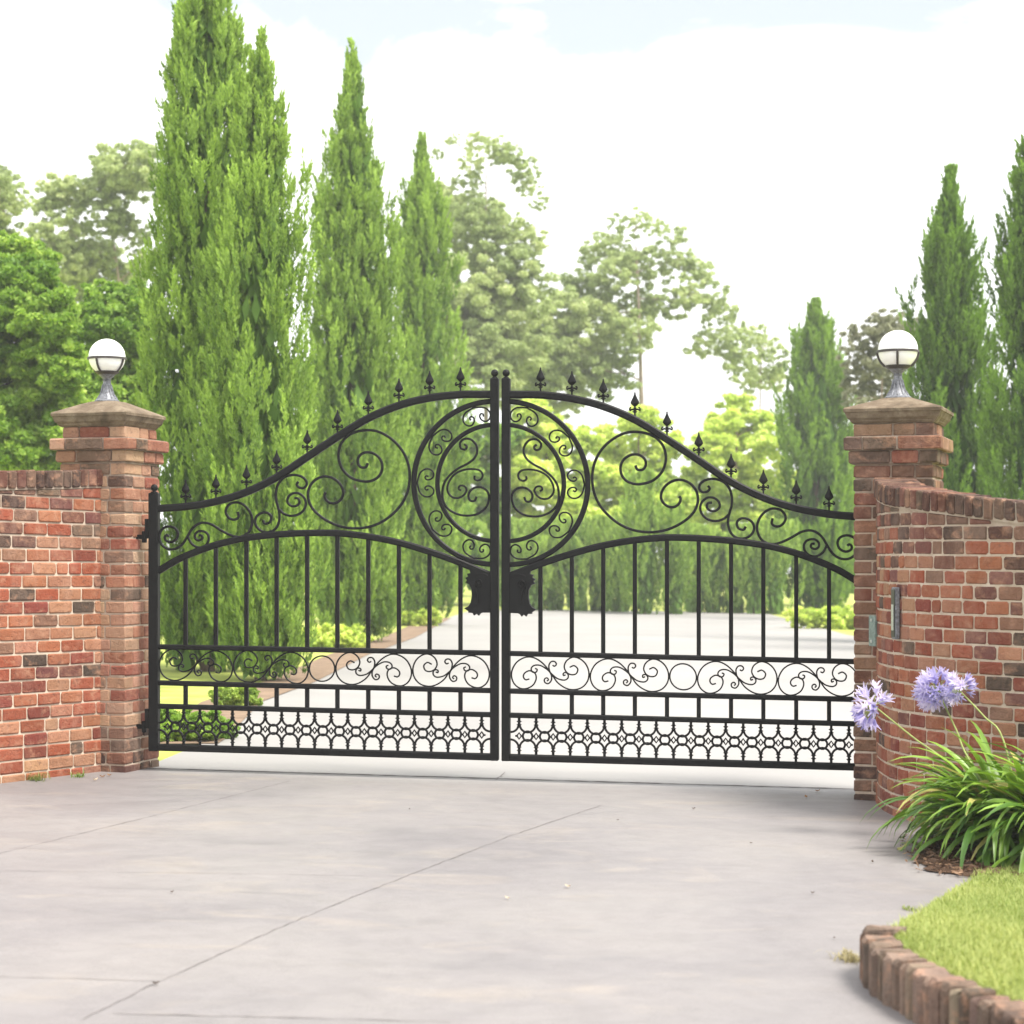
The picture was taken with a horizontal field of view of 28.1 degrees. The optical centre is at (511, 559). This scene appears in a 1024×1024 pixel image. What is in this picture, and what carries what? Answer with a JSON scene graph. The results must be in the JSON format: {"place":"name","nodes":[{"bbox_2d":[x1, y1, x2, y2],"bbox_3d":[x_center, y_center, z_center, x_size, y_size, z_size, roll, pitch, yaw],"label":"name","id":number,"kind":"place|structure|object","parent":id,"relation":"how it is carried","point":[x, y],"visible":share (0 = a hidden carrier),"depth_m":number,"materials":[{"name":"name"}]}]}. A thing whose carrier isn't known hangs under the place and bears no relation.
{"place":"outdoors","nodes":[
{"label":"outdoors","id":0,"kind":"place"},
{"bbox_2d":[0,768,973,1023],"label":"driveway","id":1,"kind":"structure","parent":0,"point":[314,898],"depth_m":8.78,"materials":[{"name":"concrete"}]},
{"bbox_2d":[24,771,50,781],"bbox_3d":[-3.027,1.383,13.136,0.266,0.059,0.272,0,0,32],"label":"weed tuft","id":2,"kind":"object","parent":1,"relation":"on","point":[35,778],"visible":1,"depth_m":13.10,"materials":[{"name":"green plant"}]},
{"bbox_2d":[69,768,84,777],"bbox_3d":[-2.827,1.393,13.351,0.188,0.046,0.182,0,0,41],"label":"weed tuft","id":3,"kind":"object","parent":1,"relation":"on","point":[78,775],"visible":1,"depth_m":13.34,"materials":[{"name":"green plant"}]},
{"bbox_2d":[814,947,859,964],"bbox_3d":[1.250,1.455,7.538,0.208,0.043,0.212,0,0,-34],"label":"weed tuft","id":4,"kind":"object","parent":1,"relation":"on","point":[848,955],"visible":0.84,"depth_m":7.53,"materials":[{"name":"yellow plant"}]},
{"bbox_2d":[901,905,922,911],"bbox_3d":[1.694,1.470,8.658,0.120,0.026,0.084,0,0,27],"label":"weed tuft","id":5,"kind":"object","parent":1,"relation":"on","point":[907,908],"visible":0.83,"depth_m":8.66,"materials":[{"name":"green plant"}]},
{"bbox_2d":[860,924,1023,1023],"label":"brick edging","id":6,"kind":"object","parent":1,"relation":"on","point":[908,984],"visible":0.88,"depth_m":6.52,"materials":[{"name":"brick"}]},
{"bbox_2d":[899,826,1020,876],"bbox_3d":[3.193,1.498,10.485,2.451,0.037,1.870,0,0,0],"label":"mulch bed","id":7,"kind":"object","parent":1,"relation":"on","point":[919,859],"visible":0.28,"depth_m":9.99,"materials":[{"name":"bark"},{"name":"wood chips"}]},
{"bbox_2d":[850,666,1023,868],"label":"agapanthus plant","id":8,"kind":"object","parent":7,"relation":"on","point":[945,695],"visible":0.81,"depth_m":10.38,"materials":[{"name":"green plant"}]},
{"bbox_2d":[923,742,1023,873],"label":"agapanthus plant","id":9,"kind":"object","parent":7,"relation":"on","point":[1010,858],"visible":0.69,"depth_m":9.99,"materials":[{"name":"green plant"}]},
{"bbox_2d":[153,609,854,787],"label":"drive","id":10,"kind":"structure","parent":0,"point":[779,637],"depth_m":20.86,"materials":[{"name":"concrete"}]},
{"bbox_2d":[158,572,854,760],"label":"ground","id":11,"kind":"structure","parent":0,"point":[174,694],"depth_m":25.48,"materials":[{"name":"green plant"}]},
{"bbox_2d":[0,164,37,234],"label":"gum tree","id":12,"kind":"object","parent":11,"relation":"on","point":[11,203],"visible":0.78,"depth_m":57.98,"materials":[{"name":"green plant"}]},
{"bbox_2d":[0,229,94,470],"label":"leafy tree","id":13,"kind":"object","parent":11,"relation":"on","point":[46,369],"visible":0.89,"depth_m":29.13,"materials":[{"name":"green plant"}]},
{"bbox_2d":[0,469,102,783],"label":"garden wall","id":14,"kind":"structure","parent":11,"relation":"on","point":[50,616],"depth_m":13.29,"materials":[{"name":"brick"}]},
{"bbox_2d":[17,137,169,302],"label":"gum tree","id":15,"kind":"object","parent":11,"relation":"on","point":[114,173],"visible":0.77,"depth_m":61.38,"materials":[{"name":"green plant"}]},
{"bbox_2d":[49,401,168,772],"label":"brick pillar","id":16,"kind":"structure","parent":11,"relation":"on","point":[120,445],"depth_m":13.70,"materials":[{"name":"brick"}]},
{"bbox_2d":[87,339,126,400],"bbox_3d":[-2.760,-1.291,13.957,0.273,0.429,0.272,0,0,22],"label":"pillar lamp","id":17,"kind":"object","parent":16,"relation":"on","point":[107,358],"visible":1,"depth_m":13.88,"materials":[{"name":"glass"}]},
{"bbox_2d":[136,367,498,760],"bbox_3d":[-1.315,0.025,13.641,2.478,2.593,0.066,0,0,8],"label":"gate leaf","id":18,"kind":"object","parent":16,"relation":"attached to","point":[483,583],"visible":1,"depth_m":13.60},
{"bbox_2d":[72,277,176,444],"bbox_3d":[-6.304,-1.566,32.819,2.186,6.082,2.201,0,0,-14],"label":"leafy tree","id":19,"kind":"object","parent":11,"relation":"on","point":[112,312],"visible":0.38,"depth_m":32.37,"materials":[{"name":"green plant"}]},
{"bbox_2d":[126,0,250,671],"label":"cypress tree","id":20,"kind":"object","parent":11,"relation":"on","point":[208,52],"visible":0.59,"depth_m":25.59,"materials":[{"name":"green plant"}]},
{"bbox_2d":[186,24,333,680],"bbox_3d":[-2.960,-2.417,24.209,1.584,7.833,1.643,0,0,-25],"label":"cypress tree","id":21,"kind":"object","parent":11,"relation":"on","point":[254,423],"visible":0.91,"depth_m":23.96,"materials":[{"name":"green plant"}]},
{"bbox_2d":[160,618,449,743],"bbox_3d":[-2.349,1.424,33.146,0.934,0.018,34.665,0,0,1],"label":"soil strip","id":22,"kind":"object","parent":11,"relation":"on","point":[321,667],"visible":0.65,"depth_m":26.50,"materials":[{"name":"beige soil"}]},
{"bbox_2d":[160,709,240,741],"bbox_3d":[-2.561,1.330,16.210,0.793,0.363,0.686,0,0,0],"label":"shrub","id":23,"kind":"object","parent":22,"relation":"on","point":[175,715],"visible":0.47,"depth_m":16.06,"materials":[{"name":"green plant"}]},
{"bbox_2d":[207,687,263,705],"bbox_3d":[-2.701,1.355,19.879,0.396,0.311,0.617,0,0,37],"label":"shrub","id":24,"kind":"object","parent":22,"relation":"on","point":[231,696],"visible":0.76,"depth_m":19.76,"materials":[{"name":"green plant"}]},
{"bbox_2d":[396,606,442,625],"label":"clipped hedge","id":25,"kind":"object","parent":22,"relation":"on","point":[415,618],"visible":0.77,"depth_m":44.27,"materials":[{"name":"green plant"}]},
{"bbox_2d":[301,622,374,647],"bbox_3d":[-2.883,1.258,33.311,1.359,0.503,0.813,0,0,0],"label":"clipped hedge","id":26,"kind":"object","parent":11,"relation":"on","point":[353,637],"visible":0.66,"depth_m":33.13,"materials":[{"name":"green plant"}]},
{"bbox_2d":[298,36,420,641],"bbox_3d":[-2.811,-3.780,35.669,2.145,10.692,2.240,0,0,19],"label":"cypress tree","id":27,"kind":"object","parent":11,"relation":"on","point":[354,302],"visible":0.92,"depth_m":35.18,"materials":[{"name":"green plant"}]},
{"bbox_2d":[273,361,526,590],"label":"round tree","id":28,"kind":"object","parent":11,"relation":"on","point":[483,466],"visible":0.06,"depth_m":63.77,"materials":[{"name":"green plant"}]},
{"bbox_2d":[377,130,486,618],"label":"cypress tree","id":29,"kind":"object","parent":11,"relation":"on","point":[423,269],"visible":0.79,"depth_m":44.58,"materials":[{"name":"green plant"}]},
{"bbox_2d":[430,130,564,458],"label":"gum tree","id":30,"kind":"object","parent":11,"relation":"on","point":[495,309],"visible":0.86,"depth_m":70.96,"materials":[{"name":"green plant"}]},
{"bbox_2d":[475,517,537,606],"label":"hedge conifer","id":31,"kind":"object","parent":11,"relation":"on","point":[519,528],"visible":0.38,"depth_m":59.43,"materials":[{"name":"green plant"}]},
{"bbox_2d":[512,534,561,610],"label":"hedge conifer","id":32,"kind":"object","parent":11,"relation":"on","point":[542,541],"visible":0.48,"depth_m":59.13,"materials":[{"name":"green plant"}]},
{"bbox_2d":[527,517,566,610],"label":"hedge conifer","id":33,"kind":"object","parent":11,"relation":"on","point":[555,605],"visible":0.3,"depth_m":59.59,"materials":[{"name":"green plant"}]},
{"bbox_2d":[499,398,613,604],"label":"round tree","id":34,"kind":"object","parent":11,"relation":"on","point":[545,426],"visible":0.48,"depth_m":65.31,"materials":[{"name":"green plant"}]},
{"bbox_2d":[546,515,606,610],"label":"hedge conifer","id":35,"kind":"object","parent":11,"relation":"on","point":[582,566],"visible":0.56,"depth_m":59.17,"materials":[{"name":"green plant"}]},
{"bbox_2d":[582,514,615,610],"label":"hedge conifer","id":36,"kind":"object","parent":11,"relation":"on","point":[602,521],"visible":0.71,"depth_m":59.44,"materials":[{"name":"green plant"}]},
{"bbox_2d":[591,526,632,611],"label":"hedge conifer","id":37,"kind":"object","parent":11,"relation":"on","point":[612,578],"visible":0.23,"depth_m":58.93,"materials":[{"name":"green plant"}]},
{"bbox_2d":[499,206,761,458],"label":"gum tree","id":38,"kind":"object","parent":11,"relation":"on","point":[564,329],"visible":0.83,"depth_m":77.52,"materials":[{"name":"green plant"}]},
{"bbox_2d":[589,403,705,560],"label":"round tree","id":39,"kind":"object","parent":11,"relation":"on","point":[614,453],"visible":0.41,"depth_m":67.59,"materials":[{"name":"green plant"}]},
{"bbox_2d":[609,467,686,613],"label":"cypress tree","id":40,"kind":"object","parent":11,"relation":"on","point":[644,511],"visible":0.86,"depth_m":56.79,"materials":[{"name":"green plant"}]},
{"bbox_2d":[650,502,701,613],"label":"cypress tree","id":41,"kind":"object","parent":11,"relation":"on","point":[677,598],"visible":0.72,"depth_m":57.32,"materials":[{"name":"green plant"}]},
{"bbox_2d":[680,522,733,612],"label":"hedge conifer","id":42,"kind":"object","parent":11,"relation":"on","point":[698,529],"visible":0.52,"depth_m":59.58,"materials":[{"name":"green plant"}]},
{"bbox_2d":[687,530,740,612],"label":"hedge conifer","id":43,"kind":"object","parent":11,"relation":"on","point":[713,583],"visible":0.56,"depth_m":59.51,"materials":[{"name":"green plant"}]},
{"bbox_2d":[679,392,796,533],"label":"round tree","id":44,"kind":"object","parent":11,"relation":"on","point":[725,434],"visible":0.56,"depth_m":69.45,"materials":[{"name":"green plant"}]},
{"bbox_2d":[718,521,760,612],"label":"hedge conifer","id":45,"kind":"object","parent":11,"relation":"on","point":[738,602],"visible":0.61,"depth_m":59.27,"materials":[{"name":"green plant"}]},
{"bbox_2d":[720,529,786,613],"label":"hedge conifer","id":46,"kind":"object","parent":11,"relation":"on","point":[753,603],"visible":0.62,"depth_m":59.19,"materials":[{"name":"green plant"}]},
{"bbox_2d":[731,322,790,479],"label":"gum tree","id":47,"kind":"object","parent":11,"relation":"on","point":[773,374],"visible":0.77,"depth_m":79.97,"materials":[{"name":"green plant"}]},
{"bbox_2d":[743,518,805,614],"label":"hedge conifer","id":48,"kind":"object","parent":11,"relation":"on","point":[774,596],"visible":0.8,"depth_m":59.19,"materials":[{"name":"green plant"}]},
{"bbox_2d":[765,295,858,608],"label":"cypress tree","id":49,"kind":"object","parent":11,"relation":"on","point":[817,458],"visible":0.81,"depth_m":61.48,"materials":[{"name":"green plant"}]},
{"bbox_2d":[781,604,854,629],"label":"clipped hedge","id":50,"kind":"object","parent":11,"relation":"on","point":[813,617],"visible":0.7,"depth_m":46.59,"materials":[{"name":"green plant"}]},
{"bbox_2d":[835,426,854,594],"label":"round tree","id":51,"kind":"object","parent":11,"relation":"on","point":[852,589],"depth_m":71.21,"materials":[{"name":"green plant"}]},
{"bbox_2d":[835,307,927,407],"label":"gum tree","id":52,"kind":"object","parent":11,"relation":"on","point":[866,385],"visible":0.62,"depth_m":51.74,"materials":[{"name":"green plant"}]},
{"bbox_2d":[843,397,953,800],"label":"brick pillar","id":53,"kind":"structure","parent":11,"relation":"on","point":[899,437],"depth_m":12.68,"materials":[{"name":"brick"}]},
{"bbox_2d":[501,367,854,770],"bbox_3d":[1.136,0.047,13.303,2.428,2.622,0.066,0,0,8],"label":"gate leaf","id":54,"kind":"object","parent":53,"relation":"attached to","point":[516,584],"visible":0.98,"depth_m":13.34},
{"bbox_2d":[869,615,877,646],"bbox_3d":[2.218,0.436,12.597,0.028,0.190,0.100,0,0,-12],"label":"mounting plate","id":55,"kind":"object","parent":53,"relation":"attached to","point":[873,622],"visible":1,"depth_m":12.58,"materials":[{"name":"metal"}]},
{"bbox_2d":[876,330,919,397],"bbox_3d":[2.425,-1.228,12.872,0.273,0.429,0.272,0,0,12],"label":"pillar lamp","id":56,"kind":"object","parent":53,"relation":"on","point":[897,353],"visible":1,"depth_m":12.80,"materials":[{"name":"glass"}]},
{"bbox_2d":[874,477,1023,820],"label":"garden wall","id":57,"kind":"structure","parent":11,"relation":"on","point":[950,564],"depth_m":11.42,"materials":[{"name":"brick"}]},
{"bbox_2d":[891,587,899,638],"bbox_3d":[2.214,0.308,11.843,0.035,0.300,0.068,0,0,-11],"label":"intercom panel","id":58,"kind":"object","parent":57,"relation":"attached to","point":[895,612],"visible":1,"depth_m":11.81,"materials":[{"name":"metal"}]},
{"bbox_2d":[894,162,1007,497],"bbox_3d":[8.184,-2.806,38.001,2.302,9.154,2.490,0,0,-20],"label":"cypress tree","id":59,"kind":"object","parent":11,"relation":"on","point":[952,339],"visible":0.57,"depth_m":37.62,"materials":[{"name":"green plant"}]},
{"bbox_2d":[973,134,1023,499],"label":"cypress tree","id":60,"kind":"object","parent":11,"relation":"on","point":[1006,424],"visible":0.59,"depth_m":33.89,"materials":[{"name":"green plant"}]},
{"bbox_2d":[0,0,1023,573],"label":"sky","id":61,"kind":"structure","parent":0,"point":[802,148],"materials":[{"name":"white"}]},
{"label":"lawn","id":62,"kind":"structure","parent":0,"visible":0},
{"bbox_2d":[887,863,1023,1000],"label":"lawn grass","id":63,"kind":"structure","parent":62,"relation":"on","point":[977,922],"depth_m":7.33,"materials":[{"name":"green plant"}]}
]}

